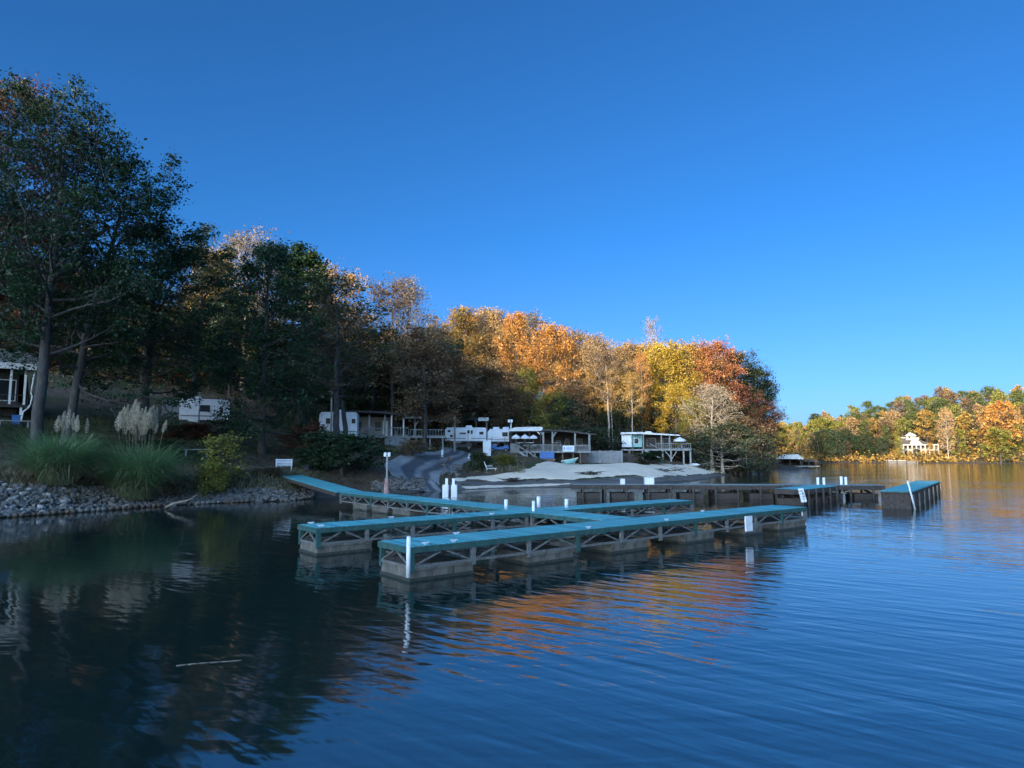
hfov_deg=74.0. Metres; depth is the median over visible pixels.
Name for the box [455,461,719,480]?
sand beach
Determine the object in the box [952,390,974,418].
distant tree
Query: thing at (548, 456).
tarp stack
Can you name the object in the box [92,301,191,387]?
shade tree
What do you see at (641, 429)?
understorey tree
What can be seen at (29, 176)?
shade tree
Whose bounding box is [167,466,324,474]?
bank path
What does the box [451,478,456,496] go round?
ramp marker
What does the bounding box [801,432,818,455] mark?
distant bush
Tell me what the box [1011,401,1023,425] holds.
distant tree
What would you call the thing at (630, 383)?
slim tree
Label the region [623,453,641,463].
timber wall
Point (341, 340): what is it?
shade tree
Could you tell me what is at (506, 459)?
shrub
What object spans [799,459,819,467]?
pontoon boat
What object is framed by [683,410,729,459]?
understorey tree
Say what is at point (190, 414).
camper
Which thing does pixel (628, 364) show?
slim tree
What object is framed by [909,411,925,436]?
distant tree
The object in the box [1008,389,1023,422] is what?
distant tree
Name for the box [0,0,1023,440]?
sky
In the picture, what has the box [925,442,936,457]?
distant tree
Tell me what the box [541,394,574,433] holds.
understorey tree
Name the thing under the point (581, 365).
slim tree
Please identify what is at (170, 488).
shrub
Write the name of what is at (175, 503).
driftwood log
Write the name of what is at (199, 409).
utility pole
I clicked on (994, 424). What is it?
distant tree
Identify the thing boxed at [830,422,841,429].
distant tree
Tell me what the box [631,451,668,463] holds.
shrub
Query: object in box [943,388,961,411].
distant tree
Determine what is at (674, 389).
autumn tree
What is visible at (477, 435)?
camper
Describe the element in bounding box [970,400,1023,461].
distant tree
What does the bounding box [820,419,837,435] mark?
distant tree
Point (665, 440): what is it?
window
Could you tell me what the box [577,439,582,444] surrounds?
window
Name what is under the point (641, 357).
slim tree
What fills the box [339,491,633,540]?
dock walkway
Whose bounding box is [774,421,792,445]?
distant tree
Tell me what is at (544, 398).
autumn tree
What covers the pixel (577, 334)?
bare tree
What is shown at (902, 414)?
distant tree
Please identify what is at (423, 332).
shade tree
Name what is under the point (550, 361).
autumn tree
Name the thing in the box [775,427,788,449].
distant tree
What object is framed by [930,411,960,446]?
distant tree
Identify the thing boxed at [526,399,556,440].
understorey tree
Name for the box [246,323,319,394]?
shade tree
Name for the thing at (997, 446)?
distant tree
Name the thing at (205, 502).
edging log
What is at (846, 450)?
distant bush
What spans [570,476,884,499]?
cove dock
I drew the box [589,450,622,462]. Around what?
concrete wall
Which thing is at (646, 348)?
autumn tree
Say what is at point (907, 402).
distant tree
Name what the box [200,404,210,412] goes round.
window
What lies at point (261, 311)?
shade tree
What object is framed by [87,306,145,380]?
shade tree
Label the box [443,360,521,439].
shade tree
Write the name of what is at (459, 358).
shade tree
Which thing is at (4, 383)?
window
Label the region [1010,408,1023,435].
distant tree
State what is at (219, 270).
shade tree
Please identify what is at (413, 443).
shrub
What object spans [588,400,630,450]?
understorey tree
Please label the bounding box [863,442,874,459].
distant bush
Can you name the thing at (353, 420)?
window
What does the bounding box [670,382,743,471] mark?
bare tree
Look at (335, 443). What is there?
shrub
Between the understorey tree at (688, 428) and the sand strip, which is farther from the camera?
the understorey tree at (688, 428)
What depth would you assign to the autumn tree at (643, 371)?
115.64 m
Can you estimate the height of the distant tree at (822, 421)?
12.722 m
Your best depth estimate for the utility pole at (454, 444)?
73.67 m
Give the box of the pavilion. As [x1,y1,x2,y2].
[509,427,542,454]
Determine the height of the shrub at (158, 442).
0.909 m
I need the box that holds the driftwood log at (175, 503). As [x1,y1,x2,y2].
[165,495,196,507]
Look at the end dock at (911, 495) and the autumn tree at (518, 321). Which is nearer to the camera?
the end dock at (911, 495)
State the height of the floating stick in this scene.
0.013 m
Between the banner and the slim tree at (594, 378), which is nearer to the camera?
the banner
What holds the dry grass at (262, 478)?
on the ground at (57, 402)
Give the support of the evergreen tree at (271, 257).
on the ground at (57, 402)
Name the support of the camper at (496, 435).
on the ground at (57, 402)
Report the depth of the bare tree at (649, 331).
119.12 m
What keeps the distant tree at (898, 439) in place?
on the ground at (57, 402)
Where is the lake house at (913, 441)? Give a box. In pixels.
[899,432,939,454]
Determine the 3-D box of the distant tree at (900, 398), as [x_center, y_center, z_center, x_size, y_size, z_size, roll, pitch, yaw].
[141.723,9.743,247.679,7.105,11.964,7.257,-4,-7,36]
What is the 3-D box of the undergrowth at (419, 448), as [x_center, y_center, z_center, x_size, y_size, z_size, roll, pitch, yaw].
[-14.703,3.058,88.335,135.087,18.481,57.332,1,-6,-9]
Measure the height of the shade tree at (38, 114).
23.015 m
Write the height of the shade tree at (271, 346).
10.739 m
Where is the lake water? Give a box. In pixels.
[0,463,1023,767]
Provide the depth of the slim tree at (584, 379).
102.92 m
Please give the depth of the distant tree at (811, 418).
220.24 m
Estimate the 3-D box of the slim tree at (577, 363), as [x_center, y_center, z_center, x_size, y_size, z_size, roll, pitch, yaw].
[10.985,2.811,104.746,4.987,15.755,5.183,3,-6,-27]
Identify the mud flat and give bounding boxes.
[449,474,720,489]
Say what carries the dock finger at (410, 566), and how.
on the lake water
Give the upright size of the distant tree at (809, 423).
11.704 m
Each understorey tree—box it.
[477,411,528,446]
[491,392,539,448]
[509,402,554,449]
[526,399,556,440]
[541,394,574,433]
[547,398,592,431]
[562,395,604,446]
[574,398,615,443]
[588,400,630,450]
[592,392,634,442]
[600,393,653,452]
[610,410,636,449]
[613,416,666,452]
[636,408,669,455]
[645,393,700,457]
[669,412,716,459]
[682,398,716,459]
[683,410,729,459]
[693,390,736,462]
[708,403,739,464]
[715,396,746,464]
[724,414,776,473]
[725,402,779,456]
[752,419,783,471]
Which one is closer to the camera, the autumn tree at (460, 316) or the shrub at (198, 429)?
the shrub at (198, 429)
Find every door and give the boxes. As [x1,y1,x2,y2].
[383,421,387,435]
[466,429,470,439]
[579,453,588,462]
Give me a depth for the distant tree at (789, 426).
235.03 m
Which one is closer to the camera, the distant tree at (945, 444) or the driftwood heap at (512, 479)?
the driftwood heap at (512, 479)
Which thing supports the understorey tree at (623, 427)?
on the ground at (57, 402)
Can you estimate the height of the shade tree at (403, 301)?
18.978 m
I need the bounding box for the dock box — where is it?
[644,477,654,484]
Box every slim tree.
[544,360,570,422]
[569,351,603,428]
[570,354,592,423]
[577,365,602,411]
[582,370,602,446]
[597,368,623,446]
[607,367,630,450]
[616,369,647,459]
[620,358,653,448]
[630,349,652,451]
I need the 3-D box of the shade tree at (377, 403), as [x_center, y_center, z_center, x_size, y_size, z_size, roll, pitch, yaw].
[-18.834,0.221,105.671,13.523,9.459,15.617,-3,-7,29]
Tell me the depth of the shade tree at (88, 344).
89.15 m
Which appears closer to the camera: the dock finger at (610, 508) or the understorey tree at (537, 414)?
the dock finger at (610, 508)
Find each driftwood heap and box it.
[498,477,529,481]
[575,470,604,474]
[653,467,683,471]
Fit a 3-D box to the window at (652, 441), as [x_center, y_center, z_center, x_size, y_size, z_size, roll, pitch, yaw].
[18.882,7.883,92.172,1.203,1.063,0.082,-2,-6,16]
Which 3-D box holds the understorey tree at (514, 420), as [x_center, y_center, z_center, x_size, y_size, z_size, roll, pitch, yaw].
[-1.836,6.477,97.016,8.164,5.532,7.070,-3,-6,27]
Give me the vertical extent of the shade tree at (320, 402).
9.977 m
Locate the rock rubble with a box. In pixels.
[0,463,462,515]
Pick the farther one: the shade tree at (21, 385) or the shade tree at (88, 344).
the shade tree at (88, 344)
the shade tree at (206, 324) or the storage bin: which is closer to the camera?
the storage bin
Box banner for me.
[563,446,573,451]
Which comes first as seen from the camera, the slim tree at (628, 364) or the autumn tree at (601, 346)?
the slim tree at (628, 364)
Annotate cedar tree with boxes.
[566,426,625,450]
[672,421,777,473]
[730,428,779,473]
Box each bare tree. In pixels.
[199,225,288,392]
[371,271,436,428]
[549,326,603,388]
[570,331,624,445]
[632,314,666,381]
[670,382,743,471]
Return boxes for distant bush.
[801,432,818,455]
[807,430,826,460]
[812,428,825,457]
[821,429,830,450]
[823,443,833,458]
[824,436,839,458]
[825,430,843,456]
[828,432,845,460]
[832,436,848,460]
[835,431,848,458]
[838,428,854,450]
[842,440,853,460]
[849,435,861,457]
[857,433,872,457]
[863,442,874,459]
[871,438,881,454]
[872,438,882,454]
[874,441,887,458]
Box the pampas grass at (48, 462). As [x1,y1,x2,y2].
[0,409,132,484]
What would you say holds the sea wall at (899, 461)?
on the ground at (57, 402)
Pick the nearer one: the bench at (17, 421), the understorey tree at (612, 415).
the bench at (17, 421)
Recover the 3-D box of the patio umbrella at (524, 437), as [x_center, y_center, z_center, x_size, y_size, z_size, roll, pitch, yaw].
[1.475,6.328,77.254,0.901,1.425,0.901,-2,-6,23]
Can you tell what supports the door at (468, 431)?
in the camper at (477, 435)
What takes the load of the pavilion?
on the ground at (57, 402)
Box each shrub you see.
[118,439,185,450]
[153,422,224,438]
[160,479,191,496]
[194,459,231,497]
[246,466,290,473]
[272,422,331,453]
[287,444,334,469]
[297,428,399,475]
[396,439,430,455]
[466,451,494,471]
[492,454,516,465]
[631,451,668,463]
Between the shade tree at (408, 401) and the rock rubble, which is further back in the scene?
the shade tree at (408, 401)
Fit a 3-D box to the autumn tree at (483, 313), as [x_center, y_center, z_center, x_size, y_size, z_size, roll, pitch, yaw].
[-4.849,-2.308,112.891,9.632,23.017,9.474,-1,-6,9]
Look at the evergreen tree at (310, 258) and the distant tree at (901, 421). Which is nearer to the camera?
the evergreen tree at (310, 258)
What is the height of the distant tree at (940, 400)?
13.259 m
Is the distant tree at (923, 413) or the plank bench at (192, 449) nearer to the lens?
the plank bench at (192, 449)
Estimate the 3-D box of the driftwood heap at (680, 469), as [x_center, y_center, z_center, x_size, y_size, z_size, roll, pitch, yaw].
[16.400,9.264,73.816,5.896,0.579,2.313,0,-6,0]
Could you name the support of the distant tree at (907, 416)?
on the ground at (57, 402)
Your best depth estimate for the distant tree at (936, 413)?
206.89 m
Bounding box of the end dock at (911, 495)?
[880,480,941,508]
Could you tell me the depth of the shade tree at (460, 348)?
94.57 m
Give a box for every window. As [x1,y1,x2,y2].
[0,379,16,400]
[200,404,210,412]
[325,418,332,423]
[351,418,355,423]
[375,422,380,430]
[502,432,507,436]
[564,439,568,445]
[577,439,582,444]
[647,438,655,445]
[663,438,668,445]
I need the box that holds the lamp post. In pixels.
[384,452,390,493]
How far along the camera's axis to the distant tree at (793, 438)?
222.17 m
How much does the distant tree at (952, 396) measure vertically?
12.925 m
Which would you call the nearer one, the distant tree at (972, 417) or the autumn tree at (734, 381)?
the autumn tree at (734, 381)
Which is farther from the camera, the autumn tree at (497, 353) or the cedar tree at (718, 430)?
the autumn tree at (497, 353)
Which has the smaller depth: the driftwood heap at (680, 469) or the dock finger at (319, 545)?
the dock finger at (319, 545)
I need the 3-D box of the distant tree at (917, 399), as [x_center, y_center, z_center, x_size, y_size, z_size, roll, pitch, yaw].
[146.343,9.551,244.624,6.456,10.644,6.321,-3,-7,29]
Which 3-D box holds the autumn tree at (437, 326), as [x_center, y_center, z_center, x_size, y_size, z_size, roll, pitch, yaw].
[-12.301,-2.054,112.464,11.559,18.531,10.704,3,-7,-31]
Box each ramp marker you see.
[442,478,448,496]
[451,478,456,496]
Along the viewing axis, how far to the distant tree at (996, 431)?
181.70 m
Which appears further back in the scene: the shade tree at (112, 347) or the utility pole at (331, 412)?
the shade tree at (112, 347)
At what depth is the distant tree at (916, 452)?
188.36 m
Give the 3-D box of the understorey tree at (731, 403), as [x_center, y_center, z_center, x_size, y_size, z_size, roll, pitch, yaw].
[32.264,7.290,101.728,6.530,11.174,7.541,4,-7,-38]
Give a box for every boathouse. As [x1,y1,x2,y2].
[776,454,804,466]
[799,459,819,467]
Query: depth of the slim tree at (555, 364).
100.99 m
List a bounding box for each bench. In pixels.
[0,420,30,427]
[184,449,207,456]
[275,459,292,467]
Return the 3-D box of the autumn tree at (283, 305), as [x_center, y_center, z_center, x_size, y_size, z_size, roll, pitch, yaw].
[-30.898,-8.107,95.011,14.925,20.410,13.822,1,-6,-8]
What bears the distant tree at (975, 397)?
on the ground at (57, 402)
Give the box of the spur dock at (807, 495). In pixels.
[774,485,838,504]
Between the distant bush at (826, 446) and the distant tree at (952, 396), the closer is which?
the distant bush at (826, 446)
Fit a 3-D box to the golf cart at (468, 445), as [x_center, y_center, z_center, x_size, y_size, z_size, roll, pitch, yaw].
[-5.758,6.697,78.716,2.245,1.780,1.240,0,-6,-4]
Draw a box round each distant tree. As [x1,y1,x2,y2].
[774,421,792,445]
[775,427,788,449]
[777,432,790,451]
[782,424,797,447]
[787,429,802,451]
[789,422,806,453]
[803,412,820,433]
[803,419,820,448]
[812,416,832,447]
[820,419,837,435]
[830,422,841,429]
[837,418,850,437]
[843,411,876,450]
[843,416,862,453]
[845,405,861,421]
[854,411,867,434]
[859,400,875,412]
[860,409,878,430]
[861,417,881,445]
[868,413,884,435]
[874,418,896,448]
[876,410,891,427]
[877,410,905,443]
[879,401,895,412]
[880,424,894,445]
[887,400,908,426]
[887,422,907,448]
[889,417,915,445]
[893,394,909,412]
[894,435,903,458]
[898,400,920,420]
[899,410,914,433]
[902,413,914,434]
[906,402,919,425]
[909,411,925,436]
[911,449,920,458]
[912,409,941,442]
[913,397,927,424]
[914,395,929,408]
[917,399,932,432]
[919,401,941,442]
[924,396,939,419]
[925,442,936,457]
[927,406,955,441]
[928,386,944,411]
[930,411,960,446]
[932,398,954,426]
[936,406,956,456]
[941,403,966,438]
[941,426,959,456]
[942,392,964,416]
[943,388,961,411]
[947,428,967,456]
[948,409,980,448]
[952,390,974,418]
[954,411,982,451]
[957,390,982,418]
[958,396,977,434]
[963,392,989,428]
[968,403,992,442]
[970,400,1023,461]
[973,426,1021,462]
[977,402,1005,437]
[979,386,997,421]
[981,425,1005,459]
[987,392,1011,420]
[990,388,1008,412]
[990,430,1010,455]
[994,413,1019,452]
[1005,384,1023,406]
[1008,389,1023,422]
[1008,419,1023,453]
[1010,393,1023,426]
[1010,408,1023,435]
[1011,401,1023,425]
[1017,404,1023,432]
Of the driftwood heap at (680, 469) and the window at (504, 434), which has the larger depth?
the window at (504, 434)
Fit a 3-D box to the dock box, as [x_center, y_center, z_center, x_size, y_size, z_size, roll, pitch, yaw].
[8.918,6.297,44.293,0.660,0.480,0.480,0,-6,3]
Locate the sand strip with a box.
[462,483,570,488]
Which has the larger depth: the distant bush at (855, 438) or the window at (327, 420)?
the distant bush at (855, 438)
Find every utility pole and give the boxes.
[198,392,200,422]
[329,390,332,431]
[453,417,455,451]
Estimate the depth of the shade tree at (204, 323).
90.69 m
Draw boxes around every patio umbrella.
[512,435,519,445]
[521,435,528,445]
[529,434,536,445]
[673,436,685,448]
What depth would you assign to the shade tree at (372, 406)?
76.67 m
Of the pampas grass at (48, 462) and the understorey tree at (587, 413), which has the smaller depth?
the pampas grass at (48, 462)
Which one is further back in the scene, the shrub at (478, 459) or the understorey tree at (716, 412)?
the understorey tree at (716, 412)
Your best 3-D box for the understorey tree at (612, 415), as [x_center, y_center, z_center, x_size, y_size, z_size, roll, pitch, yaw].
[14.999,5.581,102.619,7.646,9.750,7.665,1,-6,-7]
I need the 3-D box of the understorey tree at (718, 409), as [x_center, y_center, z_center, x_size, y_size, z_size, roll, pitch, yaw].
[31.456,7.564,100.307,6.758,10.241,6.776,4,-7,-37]
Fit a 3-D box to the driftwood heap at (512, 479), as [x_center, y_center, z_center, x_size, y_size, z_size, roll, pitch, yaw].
[0.160,8.370,59.600,2.688,0.440,1.878,-2,-6,15]
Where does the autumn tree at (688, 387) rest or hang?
on the ground at (57, 402)
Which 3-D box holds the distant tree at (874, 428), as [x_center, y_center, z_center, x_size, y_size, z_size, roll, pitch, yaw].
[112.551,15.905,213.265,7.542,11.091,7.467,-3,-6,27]
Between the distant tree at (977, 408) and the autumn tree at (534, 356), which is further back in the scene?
the distant tree at (977, 408)
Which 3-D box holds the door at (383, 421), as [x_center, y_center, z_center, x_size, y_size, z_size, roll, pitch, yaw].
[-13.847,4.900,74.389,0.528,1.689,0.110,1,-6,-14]
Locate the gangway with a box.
[282,475,361,495]
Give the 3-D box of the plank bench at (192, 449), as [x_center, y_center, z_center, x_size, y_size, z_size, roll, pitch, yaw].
[-21.936,4.812,47.256,1.560,0.580,0.340,3,-6,-25]
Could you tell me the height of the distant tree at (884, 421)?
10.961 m
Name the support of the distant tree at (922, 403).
on the ground at (57, 402)
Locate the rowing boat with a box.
[561,458,577,464]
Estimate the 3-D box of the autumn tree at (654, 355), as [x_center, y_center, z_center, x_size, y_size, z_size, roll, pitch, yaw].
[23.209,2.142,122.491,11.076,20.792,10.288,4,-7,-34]
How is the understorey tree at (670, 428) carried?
on the ground at (57, 402)
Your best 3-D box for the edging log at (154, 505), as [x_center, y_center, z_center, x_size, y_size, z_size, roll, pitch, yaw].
[-19.640,6.666,37.312,0.234,0.237,1.524,-4,-7,35]
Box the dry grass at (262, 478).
[0,445,526,502]
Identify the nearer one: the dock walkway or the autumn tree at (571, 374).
the dock walkway
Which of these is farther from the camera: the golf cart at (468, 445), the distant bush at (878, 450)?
the distant bush at (878, 450)
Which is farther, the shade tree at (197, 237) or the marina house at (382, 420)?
the marina house at (382, 420)
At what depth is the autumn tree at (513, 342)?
134.41 m
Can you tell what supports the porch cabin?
on the ground at (57, 402)
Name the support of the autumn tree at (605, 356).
on the ground at (57, 402)
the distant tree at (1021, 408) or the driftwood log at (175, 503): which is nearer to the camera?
the driftwood log at (175, 503)
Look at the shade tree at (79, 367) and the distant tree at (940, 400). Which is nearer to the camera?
the shade tree at (79, 367)
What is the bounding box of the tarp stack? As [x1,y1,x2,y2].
[540,452,554,460]
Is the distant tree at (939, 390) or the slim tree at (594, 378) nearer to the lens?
the slim tree at (594, 378)
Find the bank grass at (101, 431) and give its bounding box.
[0,412,371,493]
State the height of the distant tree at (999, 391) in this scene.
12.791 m
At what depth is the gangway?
41.02 m
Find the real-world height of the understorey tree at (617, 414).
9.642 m
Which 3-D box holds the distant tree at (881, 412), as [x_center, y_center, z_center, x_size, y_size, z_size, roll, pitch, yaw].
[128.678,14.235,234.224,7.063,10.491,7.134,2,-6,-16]
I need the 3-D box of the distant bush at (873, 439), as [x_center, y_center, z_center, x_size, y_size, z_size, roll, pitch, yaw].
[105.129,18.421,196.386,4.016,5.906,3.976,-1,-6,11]
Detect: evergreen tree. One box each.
[190,238,341,454]
[236,240,375,425]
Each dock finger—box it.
[297,501,554,555]
[378,505,807,581]
[537,499,693,524]
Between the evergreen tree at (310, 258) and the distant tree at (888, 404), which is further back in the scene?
the distant tree at (888, 404)
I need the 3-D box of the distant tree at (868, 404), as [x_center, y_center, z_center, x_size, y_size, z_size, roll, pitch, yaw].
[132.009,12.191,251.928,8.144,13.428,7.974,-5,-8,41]
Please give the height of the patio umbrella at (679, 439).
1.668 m
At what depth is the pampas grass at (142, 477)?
37.27 m
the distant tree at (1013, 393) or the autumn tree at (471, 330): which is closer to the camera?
the autumn tree at (471, 330)
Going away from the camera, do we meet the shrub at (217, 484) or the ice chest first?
the shrub at (217, 484)
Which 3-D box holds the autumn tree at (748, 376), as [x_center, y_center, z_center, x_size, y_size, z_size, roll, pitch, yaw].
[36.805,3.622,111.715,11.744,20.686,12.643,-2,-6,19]
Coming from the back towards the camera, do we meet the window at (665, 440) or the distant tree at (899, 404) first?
the distant tree at (899, 404)
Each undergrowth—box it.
[28,363,781,473]
[770,427,1023,462]
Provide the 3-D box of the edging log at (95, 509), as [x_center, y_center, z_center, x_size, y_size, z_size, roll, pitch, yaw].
[-21.182,6.376,34.404,0.228,0.227,1.444,-3,-6,27]
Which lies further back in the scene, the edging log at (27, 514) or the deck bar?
the deck bar
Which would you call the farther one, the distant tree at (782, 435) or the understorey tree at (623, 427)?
the distant tree at (782, 435)
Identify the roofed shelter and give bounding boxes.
[445,417,488,444]
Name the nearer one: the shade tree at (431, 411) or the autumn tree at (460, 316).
the shade tree at (431, 411)
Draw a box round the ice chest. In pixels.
[483,440,490,455]
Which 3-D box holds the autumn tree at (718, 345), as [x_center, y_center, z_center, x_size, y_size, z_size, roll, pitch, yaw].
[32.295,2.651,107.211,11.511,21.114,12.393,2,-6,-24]
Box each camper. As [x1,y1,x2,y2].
[161,396,229,423]
[319,410,358,437]
[445,426,485,443]
[488,427,508,445]
[620,431,691,464]
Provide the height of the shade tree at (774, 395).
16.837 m
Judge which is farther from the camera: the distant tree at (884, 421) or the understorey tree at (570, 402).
the distant tree at (884, 421)
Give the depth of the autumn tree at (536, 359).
124.77 m
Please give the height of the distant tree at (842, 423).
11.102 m
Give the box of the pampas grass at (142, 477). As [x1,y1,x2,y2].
[67,399,212,501]
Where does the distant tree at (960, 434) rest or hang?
on the ground at (57, 402)
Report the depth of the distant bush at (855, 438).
195.06 m
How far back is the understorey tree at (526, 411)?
99.43 m
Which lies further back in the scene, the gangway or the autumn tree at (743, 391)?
the autumn tree at (743, 391)
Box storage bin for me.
[11,415,21,424]
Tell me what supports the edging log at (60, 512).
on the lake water
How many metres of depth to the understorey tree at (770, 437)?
103.66 m
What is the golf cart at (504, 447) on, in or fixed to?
on the ground at (57, 402)
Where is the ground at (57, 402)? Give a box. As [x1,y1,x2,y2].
[0,368,1023,517]
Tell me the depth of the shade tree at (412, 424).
79.77 m
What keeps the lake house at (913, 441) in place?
on the ground at (57, 402)
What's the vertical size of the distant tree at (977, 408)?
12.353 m
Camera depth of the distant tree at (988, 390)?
232.72 m
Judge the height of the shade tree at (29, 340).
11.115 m
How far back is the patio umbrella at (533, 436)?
77.01 m
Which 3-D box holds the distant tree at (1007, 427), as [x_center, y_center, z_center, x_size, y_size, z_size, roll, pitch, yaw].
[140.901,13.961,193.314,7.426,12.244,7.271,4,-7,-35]
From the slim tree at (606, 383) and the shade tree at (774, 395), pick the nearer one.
the slim tree at (606, 383)
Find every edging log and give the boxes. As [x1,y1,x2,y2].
[12,512,41,516]
[45,509,76,514]
[78,507,107,511]
[108,505,140,509]
[140,503,167,507]
[195,501,220,503]
[225,500,248,502]
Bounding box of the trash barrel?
[303,465,311,471]
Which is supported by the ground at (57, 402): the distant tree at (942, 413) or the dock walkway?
the distant tree at (942, 413)
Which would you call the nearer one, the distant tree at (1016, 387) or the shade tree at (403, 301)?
the shade tree at (403, 301)
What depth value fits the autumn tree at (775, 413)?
111.25 m
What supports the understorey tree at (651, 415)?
on the ground at (57, 402)
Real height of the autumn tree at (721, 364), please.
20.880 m
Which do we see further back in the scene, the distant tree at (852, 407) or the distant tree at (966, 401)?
the distant tree at (852, 407)
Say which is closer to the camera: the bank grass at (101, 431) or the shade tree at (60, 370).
the bank grass at (101, 431)
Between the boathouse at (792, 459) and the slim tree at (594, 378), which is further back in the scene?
the boathouse at (792, 459)
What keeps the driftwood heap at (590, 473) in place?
on the sand beach
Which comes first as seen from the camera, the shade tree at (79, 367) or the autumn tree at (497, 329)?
the shade tree at (79, 367)
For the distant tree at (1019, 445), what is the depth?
190.51 m
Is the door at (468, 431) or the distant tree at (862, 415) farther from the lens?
the distant tree at (862, 415)
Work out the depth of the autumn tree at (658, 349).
103.66 m
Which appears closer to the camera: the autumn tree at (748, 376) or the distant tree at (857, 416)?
the autumn tree at (748, 376)
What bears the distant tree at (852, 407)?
on the ground at (57, 402)
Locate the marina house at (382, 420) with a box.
[348,410,445,449]
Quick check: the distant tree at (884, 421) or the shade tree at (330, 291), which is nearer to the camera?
the shade tree at (330, 291)
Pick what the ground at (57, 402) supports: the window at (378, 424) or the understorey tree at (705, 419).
the understorey tree at (705, 419)
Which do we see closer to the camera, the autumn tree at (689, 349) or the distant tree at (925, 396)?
the autumn tree at (689, 349)
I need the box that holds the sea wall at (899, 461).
[885,460,917,462]
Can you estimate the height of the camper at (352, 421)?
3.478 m
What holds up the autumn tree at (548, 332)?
on the ground at (57, 402)
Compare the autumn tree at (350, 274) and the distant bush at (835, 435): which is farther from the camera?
the distant bush at (835, 435)
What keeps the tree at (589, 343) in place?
on the ground at (57, 402)
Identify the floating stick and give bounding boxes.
[176,660,240,665]
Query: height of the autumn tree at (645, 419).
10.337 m
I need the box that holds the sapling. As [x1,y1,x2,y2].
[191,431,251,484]
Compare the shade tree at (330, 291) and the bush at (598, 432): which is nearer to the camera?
the shade tree at (330, 291)
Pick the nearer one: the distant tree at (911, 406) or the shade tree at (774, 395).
the shade tree at (774, 395)
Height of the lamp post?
3.474 m
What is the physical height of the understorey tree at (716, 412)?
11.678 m
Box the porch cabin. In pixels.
[0,349,37,419]
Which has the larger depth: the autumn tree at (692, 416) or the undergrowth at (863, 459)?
the undergrowth at (863, 459)
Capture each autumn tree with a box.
[180,242,237,389]
[249,268,327,362]
[294,257,378,365]
[425,316,465,379]
[437,312,491,366]
[438,305,494,389]
[464,306,503,411]
[467,328,509,403]
[476,307,521,409]
[487,329,512,375]
[493,310,539,407]
[500,319,541,410]
[500,328,526,376]
[507,307,556,417]
[512,321,544,417]
[515,337,549,386]
[518,318,587,427]
[521,344,571,416]
[525,332,573,391]
[527,390,570,434]
[558,353,590,407]
[572,338,614,393]
[580,348,634,447]
[598,338,654,441]
[614,343,672,405]
[616,337,664,424]
[620,351,671,400]
[624,338,702,452]
[626,390,653,451]
[650,343,690,397]
[651,380,700,459]
[657,334,719,436]
[662,362,701,448]
[672,397,709,462]
[682,335,749,464]
[687,342,722,443]
[707,346,772,431]
[711,355,743,382]
[715,382,774,453]
[721,363,744,397]
[745,398,791,463]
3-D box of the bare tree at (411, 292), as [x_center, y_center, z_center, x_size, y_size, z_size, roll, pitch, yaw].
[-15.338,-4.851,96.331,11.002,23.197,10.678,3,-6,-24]
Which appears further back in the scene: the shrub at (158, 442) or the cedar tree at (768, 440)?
the cedar tree at (768, 440)
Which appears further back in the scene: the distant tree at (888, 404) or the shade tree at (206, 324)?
the distant tree at (888, 404)
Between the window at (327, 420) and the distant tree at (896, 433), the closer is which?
the window at (327, 420)
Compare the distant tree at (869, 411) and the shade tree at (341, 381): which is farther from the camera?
the distant tree at (869, 411)
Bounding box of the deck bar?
[510,429,595,464]
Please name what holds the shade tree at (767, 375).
on the ground at (57, 402)
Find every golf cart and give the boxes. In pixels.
[452,434,471,449]
[491,441,508,451]
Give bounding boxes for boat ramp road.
[384,447,474,491]
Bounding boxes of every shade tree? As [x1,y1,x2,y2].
[0,66,173,469]
[0,69,109,326]
[0,131,212,443]
[0,207,138,410]
[0,250,46,360]
[2,302,72,354]
[10,272,79,371]
[16,185,247,443]
[19,262,109,374]
[33,275,127,377]
[58,292,164,377]
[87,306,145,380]
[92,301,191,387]
[106,223,270,397]
[114,303,208,384]
[133,303,209,383]
[160,300,270,384]
[171,288,260,387]
[172,283,255,385]
[182,287,269,395]
[221,291,299,383]
[226,314,291,381]
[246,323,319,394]
[269,268,408,450]
[285,292,383,433]
[288,341,390,414]
[310,317,368,398]
[312,323,465,416]
[347,331,408,411]
[348,275,442,435]
[352,359,411,411]
[362,351,475,438]
[363,340,472,440]
[374,320,468,449]
[380,377,448,426]
[386,338,498,431]
[420,346,487,426]
[427,380,539,430]
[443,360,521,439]
[475,368,536,445]
[511,365,551,450]
[552,377,601,429]
[735,363,786,447]
[755,379,789,456]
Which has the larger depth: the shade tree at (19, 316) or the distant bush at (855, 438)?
the distant bush at (855, 438)
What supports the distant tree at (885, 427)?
on the ground at (57, 402)
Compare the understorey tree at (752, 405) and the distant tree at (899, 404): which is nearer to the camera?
the understorey tree at (752, 405)
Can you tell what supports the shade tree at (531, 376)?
on the ground at (57, 402)
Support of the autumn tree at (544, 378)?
on the ground at (57, 402)
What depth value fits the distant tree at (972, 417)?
199.19 m
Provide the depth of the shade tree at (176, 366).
92.19 m
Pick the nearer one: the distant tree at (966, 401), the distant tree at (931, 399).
the distant tree at (966, 401)
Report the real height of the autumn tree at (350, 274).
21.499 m
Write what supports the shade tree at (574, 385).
on the ground at (57, 402)
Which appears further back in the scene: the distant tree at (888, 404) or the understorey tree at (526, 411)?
the distant tree at (888, 404)
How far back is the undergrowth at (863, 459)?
190.34 m
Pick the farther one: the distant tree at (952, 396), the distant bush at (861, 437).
the distant tree at (952, 396)
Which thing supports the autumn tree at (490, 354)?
on the ground at (57, 402)

